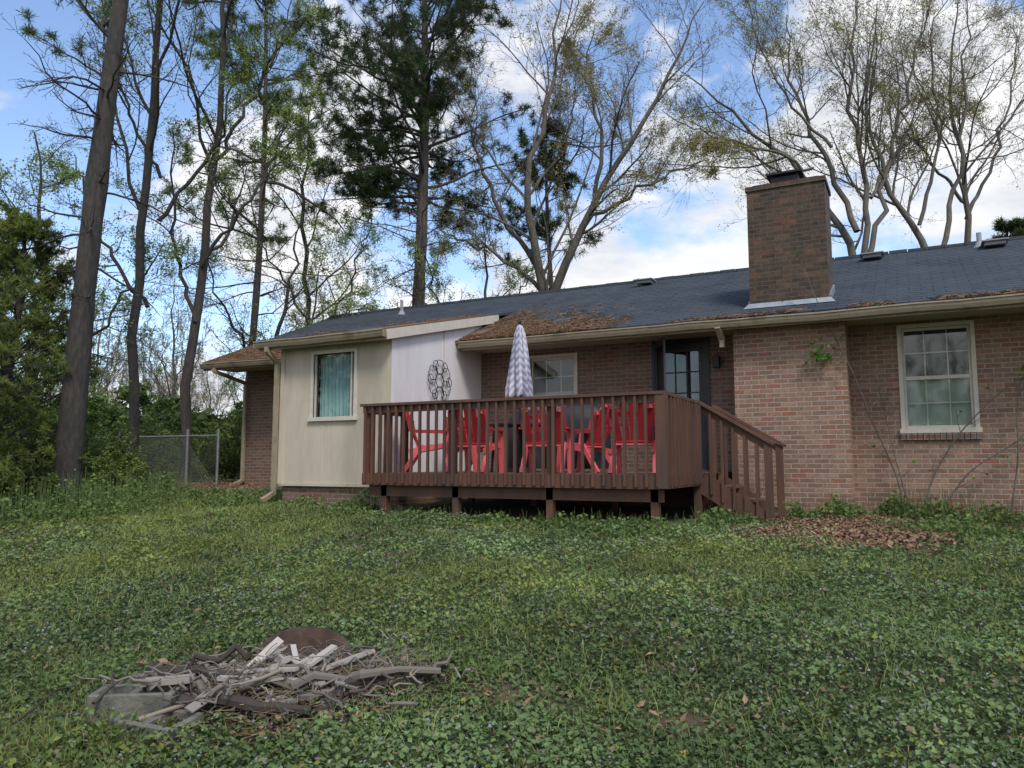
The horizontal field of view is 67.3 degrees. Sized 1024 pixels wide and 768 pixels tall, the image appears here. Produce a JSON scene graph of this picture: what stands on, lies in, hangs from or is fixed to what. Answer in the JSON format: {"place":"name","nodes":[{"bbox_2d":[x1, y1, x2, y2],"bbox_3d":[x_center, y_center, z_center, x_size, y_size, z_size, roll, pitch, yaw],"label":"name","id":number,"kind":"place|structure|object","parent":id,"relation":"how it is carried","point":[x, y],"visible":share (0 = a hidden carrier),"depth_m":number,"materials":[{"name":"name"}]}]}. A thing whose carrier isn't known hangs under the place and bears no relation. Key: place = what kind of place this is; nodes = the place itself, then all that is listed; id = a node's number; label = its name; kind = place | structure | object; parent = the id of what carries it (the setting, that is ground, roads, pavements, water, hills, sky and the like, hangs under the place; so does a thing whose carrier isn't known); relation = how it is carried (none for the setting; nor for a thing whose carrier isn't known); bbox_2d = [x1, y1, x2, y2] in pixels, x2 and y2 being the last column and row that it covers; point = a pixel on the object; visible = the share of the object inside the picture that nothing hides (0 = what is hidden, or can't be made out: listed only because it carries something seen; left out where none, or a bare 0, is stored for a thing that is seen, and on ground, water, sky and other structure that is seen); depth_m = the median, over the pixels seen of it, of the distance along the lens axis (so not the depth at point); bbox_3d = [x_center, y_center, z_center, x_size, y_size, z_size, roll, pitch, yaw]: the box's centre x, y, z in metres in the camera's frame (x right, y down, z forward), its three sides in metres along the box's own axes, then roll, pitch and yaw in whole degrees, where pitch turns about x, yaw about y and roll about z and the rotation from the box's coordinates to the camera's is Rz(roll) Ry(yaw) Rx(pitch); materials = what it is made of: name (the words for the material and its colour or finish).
{"place":"outdoors","nodes":[
{"label":"outdoors","id":0,"kind":"place"},
{"bbox_2d":[391,325,481,471],"bbox_3d":[-1.205,0.158,12.968,0.001,3.012,2.750,-3,-7,28],"label":"bumpout side siding","id":1,"kind":"object","parent":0,"point":[414,357],"depth_m":12.71,"materials":[{"name":"white wood"}]},
{"bbox_2d":[0,475,1023,767],"bbox_3d":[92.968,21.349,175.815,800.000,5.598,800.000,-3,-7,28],"label":"ground","id":2,"kind":"structure","parent":0,"point":[514,507],"depth_m":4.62,"materials":[{"name":"green plant"}]},
{"bbox_2d":[0,433,18,495],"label":"shrub","id":3,"kind":"object","parent":2,"relation":"on","point":[14,450],"visible":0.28,"depth_m":12.11,"materials":[{"name":"green plant"}]},
{"bbox_2d":[0,418,53,479],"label":"shrub","id":4,"kind":"object","parent":2,"relation":"on","point":[17,440],"visible":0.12,"depth_m":13.07,"materials":[{"name":"green plant"}]},
{"bbox_2d":[0,199,66,485],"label":"cedar tree","id":5,"kind":"object","parent":2,"relation":"on","point":[8,326],"visible":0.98,"depth_m":11.17,"materials":[{"name":"green plant"}]},
{"bbox_2d":[0,452,70,514],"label":"shrub","id":6,"kind":"object","parent":2,"relation":"on","point":[34,490],"visible":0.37,"depth_m":11.61,"materials":[{"name":"green plant"}]},
{"bbox_2d":[0,359,97,464],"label":"shrub","id":7,"kind":"object","parent":2,"relation":"on","point":[57,412],"visible":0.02,"depth_m":19.81,"materials":[{"name":"green plant"}]},
{"bbox_2d":[0,399,101,488],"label":"shrub","id":8,"kind":"object","parent":2,"relation":"on","point":[36,439],"visible":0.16,"depth_m":13.89,"materials":[{"name":"green plant"}]},
{"bbox_2d":[0,205,111,481],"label":"cedar tree","id":9,"kind":"object","parent":2,"relation":"on","point":[52,293],"visible":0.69,"depth_m":13.34,"materials":[{"name":"green plant"}]},
{"bbox_2d":[3,408,121,485],"bbox_3d":[-10.717,1.665,17.718,3.126,2.440,5.516,1,-6,-12],"label":"shrub","id":10,"kind":"object","parent":2,"relation":"on","point":[52,411],"visible":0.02,"depth_m":17.55,"materials":[{"name":"green plant"}]},
{"bbox_2d":[18,421,146,474],"bbox_3d":[-8.811,1.624,15.732,3.142,1.875,2.221,-3,-7,28],"label":"shrub","id":11,"kind":"object","parent":2,"relation":"on","point":[113,443],"visible":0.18,"depth_m":15.44,"materials":[{"name":"green plant"}]},
{"bbox_2d":[0,106,194,484],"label":"dogwood tree","id":12,"kind":"object","parent":2,"relation":"on","point":[71,176],"visible":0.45,"depth_m":16.89,"materials":[{"name":"green plant"}]},
{"bbox_2d":[0,0,224,504],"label":"pine tree","id":13,"kind":"object","parent":2,"relation":"on","point":[71,434],"visible":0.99,"depth_m":13.25,"materials":[{"name":"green plant"}]},
{"bbox_2d":[79,448,149,496],"bbox_3d":[-7.169,1.655,13.632,1.211,1.025,1.729,2,-6,-18],"label":"shrub","id":14,"kind":"object","parent":2,"relation":"on","point":[97,463],"visible":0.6,"depth_m":13.39,"materials":[{"name":"green plant"}]},
{"bbox_2d":[12,429,219,484],"bbox_3d":[-11.483,1.885,19.151,11.781,1.330,0.057,-3,-7,28],"label":"chain link fence","id":15,"kind":"object","parent":2,"relation":"on","point":[187,436],"visible":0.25,"depth_m":16.87,"materials":[{"name":"metal"}]},
{"bbox_2d":[5,373,242,478],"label":"distant underbrush","id":16,"kind":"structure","parent":2,"relation":"on","point":[119,412],"depth_m":23.35,"materials":[{"name":"green plant"}]},
{"bbox_2d":[85,684,181,727],"bbox_3d":[-1.867,1.614,3.826,0.400,0.190,0.200,1,-6,-6],"label":"cinder block","id":17,"kind":"object","parent":2,"relation":"on","point":[121,698],"depth_m":3.74,"materials":[{"name":"concrete"}]},
{"bbox_2d":[104,446,178,489],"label":"shrub","id":18,"kind":"object","parent":2,"relation":"on","point":[123,464],"visible":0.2,"depth_m":14.83,"materials":[{"name":"green plant"}]},
{"bbox_2d":[92,397,205,479],"bbox_3d":[-9.713,1.639,19.991,3.193,2.630,4.911,-3,-7,28],"label":"shrub","id":19,"kind":"object","parent":2,"relation":"on","point":[147,423],"visible":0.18,"depth_m":20.34,"materials":[{"name":"green plant"}]},
{"bbox_2d":[29,0,283,454],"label":"hickory tree","id":20,"kind":"object","parent":2,"relation":"on","point":[153,109],"visible":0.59,"depth_m":17.02,"materials":[{"name":"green plant"}]},
{"bbox_2d":[109,709,203,744],"bbox_3d":[-1.692,1.676,3.668,0.400,0.211,0.220,-2,-6,23],"label":"cinder block","id":21,"kind":"object","parent":2,"relation":"on","point":[149,725],"depth_m":3.61,"materials":[{"name":"concrete"}]},
{"bbox_2d":[88,399,225,479],"bbox_3d":[-8.598,1.615,19.001,3.312,2.560,2.810,-3,-7,28],"label":"shrub","id":22,"kind":"object","parent":2,"relation":"on","point":[170,451],"visible":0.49,"depth_m":18.85,"materials":[{"name":"green plant"}]},
{"bbox_2d":[0,246,377,413],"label":"distant woods","id":23,"kind":"object","parent":2,"relation":"on","point":[226,383],"visible":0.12,"depth_m":44.23,"materials":[{"name":"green plant"}]},
{"bbox_2d":[178,413,241,482],"bbox_3d":[-6.432,1.675,18.129,2.706,1.923,1.558,2,-6,-15],"label":"shrub","id":24,"kind":"object","parent":2,"relation":"on","point":[236,460],"visible":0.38,"depth_m":18.03,"materials":[{"name":"green plant"}]},
{"bbox_2d":[216,405,240,455],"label":"shrub","id":25,"kind":"object","parent":2,"relation":"on","point":[222,425],"visible":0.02,"depth_m":20.16,"materials":[{"name":"green plant"}]},
{"bbox_2d":[109,0,352,482],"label":"hickory tree","id":26,"kind":"object","parent":2,"relation":"on","point":[207,249],"visible":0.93,"depth_m":17.88,"materials":[{"name":"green plant"}]},
{"bbox_2d":[12,629,495,750],"bbox_3d":[-1.260,1.553,4.083,2.359,0.366,1.447,-1,-6,7],"label":"scrap wood pile","id":27,"kind":"object","parent":2,"relation":"on","point":[257,679],"visible":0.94,"depth_m":3.91,"materials":[{"name":"grey wood"}]},
{"bbox_2d":[243,369,282,486],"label":"wall front","id":28,"kind":"structure","parent":2,"relation":"on","point":[258,450],"depth_m":16.70,"materials":[{"name":"brick"}]},
{"bbox_2d":[147,0,379,478],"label":"pine tree","id":29,"kind":"object","parent":2,"relation":"on","point":[267,95],"visible":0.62,"depth_m":21.59,"materials":[{"name":"green plant"}]},
{"bbox_2d":[155,207,379,355],"bbox_3d":[-5.984,-1.071,19.895,5.058,7.240,3.926,-3,-7,28],"label":"dogwood tree","id":30,"kind":"object","parent":2,"relation":"on","point":[289,280],"visible":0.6,"depth_m":19.98,"materials":[{"name":"green plant"}]},
{"bbox_2d":[39,255,565,416],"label":"distant bare woods","id":31,"kind":"object","parent":2,"relation":"on","point":[171,375],"visible":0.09,"depth_m":47.20,"materials":[{"name":"grey plant"}]},
{"bbox_2d":[260,627,350,668],"bbox_3d":[-1.187,1.574,4.431,0.495,0.251,0.499,-3,-7,28],"label":"fire pit bowl","id":32,"kind":"object","parent":2,"relation":"on","point":[301,637],"visible":0.27,"depth_m":4.63,"materials":[{"name":"metal"}]},
{"bbox_2d":[212,43,412,325],"bbox_3d":[-6.670,-4.097,24.561,6.337,14.204,5.415,-3,-7,28],"label":"hickory tree","id":33,"kind":"object","parent":2,"relation":"on","point":[369,215],"visible":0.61,"depth_m":24.31,"materials":[{"name":"green plant"}]},
{"bbox_2d":[316,353,350,416],"bbox_3d":[-2.159,0.595,13.540,2.000,2.200,2.450,-3,-7,28],"label":"bumpout interior","id":34,"kind":"object","parent":2,"relation":"on","point":[319,385],"visible":0.07,"depth_m":12.75,"materials":[{"name":"black"}]},
{"bbox_2d":[320,355,353,416],"bbox_3d":[-2.805,0.040,12.445,0.760,1.000,0.079,-3,-7,28],"label":"window curtain","id":35,"kind":"object","parent":34,"relation":"hanging from","point":[335,386],"depth_m":12.46,"materials":[{"name":"teal fabric"}]},
{"bbox_2d":[277,331,444,486],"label":"siding battens","id":36,"kind":"object","parent":34,"relation":"attached to","point":[281,418],"visible":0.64,"depth_m":12.66,"materials":[{"name":"beige paint"}]},
{"bbox_2d":[428,360,451,400],"bbox_3d":[-1.209,-0.056,12.884,0.022,0.697,0.734,-3,-7,28],"label":"metal wall art","id":37,"kind":"object","parent":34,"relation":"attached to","point":[442,378],"visible":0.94,"depth_m":12.86},
{"bbox_2d":[304,659,372,686],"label":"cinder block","id":38,"kind":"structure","parent":2,"relation":"on","point":[346,668],"depth_m":4.25,"materials":[{"name":"concrete"}]},
{"bbox_2d":[282,486,465,507],"bbox_3d":[-2.194,2.144,13.279,2.170,0.865,2.660,-3,-7,28],"label":"bumpout foundation","id":39,"kind":"object","parent":2,"relation":"on","point":[331,494],"visible":0.07,"depth_m":12.20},
{"bbox_2d":[282,338,391,483],"bbox_3d":[-2.812,0.459,12.269,2.230,2.270,0.080,-3,-7,28],"label":"bumpout front siding","id":40,"kind":"object","parent":39,"relation":"on","point":[342,453],"visible":0.8,"depth_m":12.22,"materials":[{"name":"beige wood"}]},
{"bbox_2d":[307,348,357,421],"bbox_3d":[-2.842,0.018,12.291,0.990,1.140,0.110,-3,-7,28],"label":"window frame","id":41,"kind":"object","parent":40,"relation":"attached to","point":[353,394],"visible":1,"depth_m":12.23,"materials":[{"name":"beige wood"}]},
{"bbox_2d":[281,0,561,308],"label":"pine tree","id":42,"kind":"object","parent":2,"relation":"on","point":[408,86],"visible":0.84,"depth_m":24.41,"materials":[{"name":"green plant"}]},
{"bbox_2d":[394,179,547,303],"bbox_3d":[-1.080,-2.029,24.265,4.401,10.053,5.124,-3,-7,28],"label":"dogwood tree","id":43,"kind":"object","parent":2,"relation":"on","point":[435,266],"visible":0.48,"depth_m":24.20,"materials":[{"name":"green plant"}]},
{"bbox_2d":[0,464,1023,767],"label":"weeds","id":44,"kind":"object","parent":2,"relation":"on","point":[84,496],"visible":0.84,"depth_m":9.73,"materials":[{"name":"green plant"}]},
{"bbox_2d":[1,478,1022,740],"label":"leaf litter","id":45,"kind":"object","parent":2,"relation":"on","point":[879,534],"visible":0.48,"depth_m":7.78,"materials":[{"name":"brown dry leaves"}]},
{"bbox_2d":[494,114,605,288],"bbox_3d":[1.021,-3.161,27.470,4.274,13.055,3.500,-3,-7,28],"label":"pine tree","id":46,"kind":"object","parent":2,"relation":"on","point":[568,186],"visible":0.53,"depth_m":27.79,"materials":[{"name":"green plant"}]},
{"bbox_2d":[398,0,736,290],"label":"maple tree","id":47,"kind":"object","parent":2,"relation":"on","point":[568,45],"visible":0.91,"depth_m":24.69,"materials":[{"name":"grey plant"}]},
{"bbox_2d":[360,391,788,524],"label":"wooden deck","id":48,"kind":"structure","parent":2,"relation":"on","point":[688,483],"depth_m":9.77,"materials":[{"name":"brown wood"}]},
{"bbox_2d":[405,412,447,471],"bbox_3d":[-1.236,0.812,11.270,0.712,0.994,0.690,0,-6,-2],"label":"patio chair","id":49,"kind":"object","parent":48,"relation":"on","point":[415,450],"visible":0.33,"depth_m":10.99,"materials":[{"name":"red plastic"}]},
{"bbox_2d":[446,417,498,471],"bbox_3d":[-0.649,0.906,12.181,0.712,0.994,0.690,-5,-7,37],"label":"patio chair","id":50,"kind":"object","parent":48,"relation":"on","point":[474,456],"visible":0.12,"depth_m":11.77,"materials":[{"name":"red plastic"}]},
{"bbox_2d":[446,409,503,472],"bbox_3d":[-0.520,0.765,10.811,0.690,0.994,0.712,-2,-6,23],"label":"patio chair","id":51,"kind":"object","parent":48,"relation":"on","point":[483,440],"visible":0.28,"depth_m":10.63,"materials":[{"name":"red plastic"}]},
{"bbox_2d":[489,423,546,472],"bbox_3d":[0.116,0.961,11.478,1.000,0.711,1.000,-3,-7,28],"label":"patio table","id":52,"kind":"object","parent":48,"relation":"on","point":[493,438],"visible":0.35,"depth_m":11.41,"materials":[{"name":"metal"}]},
{"bbox_2d":[505,318,532,471],"bbox_3d":[0.116,0.154,11.561,0.440,2.330,0.440,-3,-7,28],"label":"patio umbrella","id":53,"kind":"object","parent":48,"relation":"on","point":[519,382],"visible":0.99,"depth_m":11.50,"materials":[{"name":"fabric"}]},
{"bbox_2d":[508,410,546,468],"bbox_3d":[0.296,0.903,12.585,0.752,0.950,0.593,-3,-7,28],"label":"covered grill","id":54,"kind":"object","parent":48,"relation":"on","point":[510,450],"visible":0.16,"depth_m":12.39,"materials":[{"name":"black fabric"}]},
{"bbox_2d":[519,407,574,473],"bbox_3d":[0.465,0.723,10.411,0.690,0.994,0.712,-1,-6,13],"label":"patio chair","id":55,"kind":"object","parent":48,"relation":"on","point":[567,445],"visible":0.41,"depth_m":10.24,"materials":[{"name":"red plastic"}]},
{"bbox_2d":[556,405,610,468],"bbox_3d":[1.075,0.801,11.833,0.888,1.000,0.620,-3,-7,28],"label":"covered grill","id":56,"kind":"object","parent":48,"relation":"on","point":[597,458],"visible":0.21,"depth_m":11.59,"materials":[{"name":"black fabric"}]},
{"bbox_2d":[557,404,616,472],"bbox_3d":[1.089,0.793,11.085,0.712,0.994,0.690,-5,-7,37],"label":"patio chair","id":57,"kind":"object","parent":48,"relation":"on","point":[597,435],"visible":0.52,"depth_m":10.99,"materials":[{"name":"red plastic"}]},
{"bbox_2d":[606,403,655,473],"bbox_3d":[1.565,0.652,9.723,0.690,0.994,0.712,-2,-6,18],"label":"patio chair","id":58,"kind":"object","parent":48,"relation":"on","point":[640,415],"visible":0.48,"depth_m":9.53,"materials":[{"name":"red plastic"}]},
{"bbox_2d":[481,335,735,509],"bbox_3d":[1.574,0.936,13.050,4.770,3.220,0.120,-3,-7,28],"label":"brick wall","id":59,"kind":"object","parent":2,"relation":"on","point":[616,368],"depth_m":12.95,"materials":[{"name":"brick"}]},
{"bbox_2d":[528,353,577,413],"bbox_3d":[0.719,0.216,13.519,1.000,1.480,0.120,-3,-7,28],"label":"window frame","id":60,"kind":"object","parent":59,"relation":"attached to","point":[549,357],"visible":0.45,"depth_m":13.54,"materials":[{"name":"beige paint"}]},
{"bbox_2d":[654,337,707,469],"bbox_3d":[2.578,0.325,12.141,0.833,2.050,0.778,-3,-7,28],"label":"door","id":61,"kind":"structure","parent":59,"relation":"attached to","point":[661,348],"depth_m":12.40,"materials":[{"name":"black wood"}]},
{"bbox_2d":[651,337,710,469],"bbox_3d":[2.749,0.327,12.453,0.940,2.110,0.110,-3,-7,28],"label":"door frame","id":62,"kind":"object","parent":59,"relation":"attached to","point":[707,365],"visible":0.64,"depth_m":12.30,"materials":[{"name":"black wood"}]},
{"bbox_2d":[711,354,720,367],"bbox_3d":[3.226,-0.358,12.140,0.120,0.209,0.178,-3,-7,28],"label":"porch lamp","id":63,"kind":"object","parent":59,"relation":"attached to","point":[715,361],"visible":1,"depth_m":12.08,"materials":[{"name":"metal"}]},
{"bbox_2d":[199,293,1023,501],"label":"gutters and downspouts","id":64,"kind":"object","parent":2,"relation":"on","point":[922,308],"visible":0.79,"depth_m":11.81,"materials":[{"name":"beige paint"}]},
{"bbox_2d":[220,307,1023,372],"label":"soffits","id":65,"kind":"object","parent":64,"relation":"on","point":[987,312],"visible":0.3,"depth_m":12.11,"materials":[{"name":"paint"}]},
{"bbox_2d":[665,351,699,409],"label":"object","id":66,"kind":"object","parent":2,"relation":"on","point":[693,378],"depth_m":12.67,"materials":[{"name":"clear glass"}]},
{"bbox_2d":[733,321,856,514],"bbox_3d":[4.178,0.758,11.371,1.550,3.230,0.750,-3,-7,28],"label":"chimney breast","id":67,"kind":"object","parent":2,"relation":"on","point":[792,403],"visible":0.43,"depth_m":11.02,"materials":[{"name":"brown brick"}]},
{"bbox_2d":[802,337,845,371],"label":"ivy leaves","id":68,"kind":"object","parent":67,"relation":"attached to","point":[819,356],"visible":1,"depth_m":10.81,"materials":[{"name":"green plant"}]},
{"bbox_2d":[597,0,996,257],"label":"oak tree","id":69,"kind":"object","parent":2,"relation":"on","point":[747,146],"visible":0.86,"depth_m":25.41,"materials":[{"name":"grey plant"}]},
{"bbox_2d":[782,244,903,511],"bbox_3d":[4.628,-0.048,10.784,1.500,3.920,0.454,1,-6,-7],"label":"climbing vine","id":70,"kind":"object","parent":2,"relation":"on","point":[841,337],"visible":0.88,"depth_m":10.74,"materials":[{"name":"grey plant"}]},
{"bbox_2d":[768,0,1023,248],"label":"oak tree","id":71,"kind":"object","parent":2,"relation":"on","point":[910,222],"visible":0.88,"depth_m":25.02,"materials":[{"name":"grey plant"}]},
{"bbox_2d":[875,378,918,517],"bbox_3d":[5.401,0.898,10.744,0.524,2.028,0.235,-3,-7,28],"label":"climbing vine","id":72,"kind":"object","parent":2,"relation":"on","point":[913,461],"visible":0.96,"depth_m":10.81,"materials":[{"name":"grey plant"}]},
{"bbox_2d":[829,0,1023,242],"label":"oak tree","id":73,"kind":"object","parent":2,"relation":"on","point":[964,200],"visible":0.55,"depth_m":26.97,"materials":[{"name":"grey plant"}]},
{"bbox_2d":[848,313,1023,520],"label":"wall front","id":74,"kind":"structure","parent":2,"relation":"on","point":[999,346],"depth_m":10.65,"materials":[{"name":"brick"}]},
{"bbox_2d":[534,328,968,392],"bbox_3d":[5.550,-0.062,11.121,11.650,1.430,0.001,-3,-7,28],"label":"window shade","id":75,"kind":"object","parent":74,"relation":"attached to","point":[935,341],"depth_m":10.99,"materials":[{"name":"white fabric"}]},
{"bbox_2d":[534,378,971,425],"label":"window blinds","id":76,"kind":"object","parent":74,"relation":"attached to","point":[938,391],"depth_m":10.84,"materials":[{"name":"plastic"}]},
{"bbox_2d":[896,320,982,432],"bbox_3d":[5.960,-0.092,10.784,1.000,1.550,0.120,-3,-7,28],"label":"window frame","id":77,"kind":"object","parent":74,"relation":"attached to","point":[971,375],"visible":1,"depth_m":10.77,"materials":[{"name":"beige paint"}]},
{"bbox_2d":[901,432,981,439],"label":"brick sills","id":78,"kind":"structure","parent":74,"relation":"attached to","point":[928,436],"depth_m":10.65,"materials":[{"name":"brown brick"}]},
{"bbox_2d":[925,365,1023,502],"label":"climbing vine","id":79,"kind":"object","parent":2,"relation":"on","point":[952,443],"visible":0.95,"depth_m":10.39,"materials":[{"name":"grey plant"}]},
{"bbox_2d":[946,434,1023,501],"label":"climbing vine","id":80,"kind":"object","parent":2,"relation":"on","point":[966,475],"visible":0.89,"depth_m":10.23,"materials":[{"name":"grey plant"}]},
{"bbox_2d":[986,215,1023,239],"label":"pine tree","id":81,"kind":"object","parent":2,"relation":"on","point":[1013,227],"visible":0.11,"depth_m":30.64,"materials":[{"name":"green plant"}]},
{"bbox_2d":[1004,373,1023,512],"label":"climbing vine","id":82,"kind":"object","parent":2,"relation":"on","point":[1016,471],"visible":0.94,"depth_m":10.02,"materials":[{"name":"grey plant"}]},
{"bbox_2d":[0,0,1023,417],"label":"sky","id":83,"kind":"structure","parent":0,"point":[682,241],"materials":[{"name":"blue"}]},
{"bbox_2d":[202,239,1023,363],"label":"roof shingles","id":84,"kind":"object","parent":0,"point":[910,277],"visible":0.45,"depth_m":12.93,"materials":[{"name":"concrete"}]},
{"bbox_2d":[386,315,498,338],"bbox_3d":[-1.078,-1.000,13.157,0.030,0.971,3.544,-3,-7,28],"label":"rake board","id":85,"kind":"object","parent":84,"relation":"attached to","point":[425,328],"visible":0.86,"depth_m":12.84,"materials":[{"name":"beige paint"}]},
{"bbox_2d":[206,288,1023,361],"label":"pine straw","id":86,"kind":"object","parent":84,"relation":"on","point":[531,325],"visible":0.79,"depth_m":13.18,"materials":[{"name":"dry pine needles"},{"name":"dead leaves"}]},
{"bbox_2d":[330,236,1023,316],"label":"ridge caps","id":87,"kind":"object","parent":84,"relation":"on","point":[735,270],"visible":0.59,"depth_m":16.29,"materials":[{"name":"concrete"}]},
{"bbox_2d":[398,232,1008,314],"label":"roof vents","id":88,"kind":"object","parent":84,"relation":"on","point":[989,243],"visible":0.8,"depth_m":13.59,"materials":[{"name":"grey metal"}]},
{"bbox_2d":[745,175,832,303],"bbox_3d":[4.260,-1.901,11.761,1.150,2.200,0.810,-3,-7,28],"label":"chimney stack","id":89,"kind":"object","parent":84,"relation":"on","point":[785,219],"visible":0.82,"depth_m":11.44,"materials":[{"name":"brown brick"}]},
{"bbox_2d":[752,168,818,186],"bbox_3d":[4.260,-3.105,11.885,0.950,0.220,0.630,-3,-7,28],"label":"chimney cap","id":90,"kind":"object","parent":89,"relation":"on","point":[787,175],"visible":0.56,"depth_m":11.73,"materials":[{"name":"black metal"}]},
{"bbox_2d":[744,284,834,308],"bbox_3d":[4.240,-1.318,11.662,1.290,0.410,0.804,-3,-7,28],"label":"chimney flashing","id":91,"kind":"object","parent":84,"relation":"on","point":[793,302],"visible":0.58,"depth_m":11.32,"materials":[{"name":"silver metal"}]}
]}

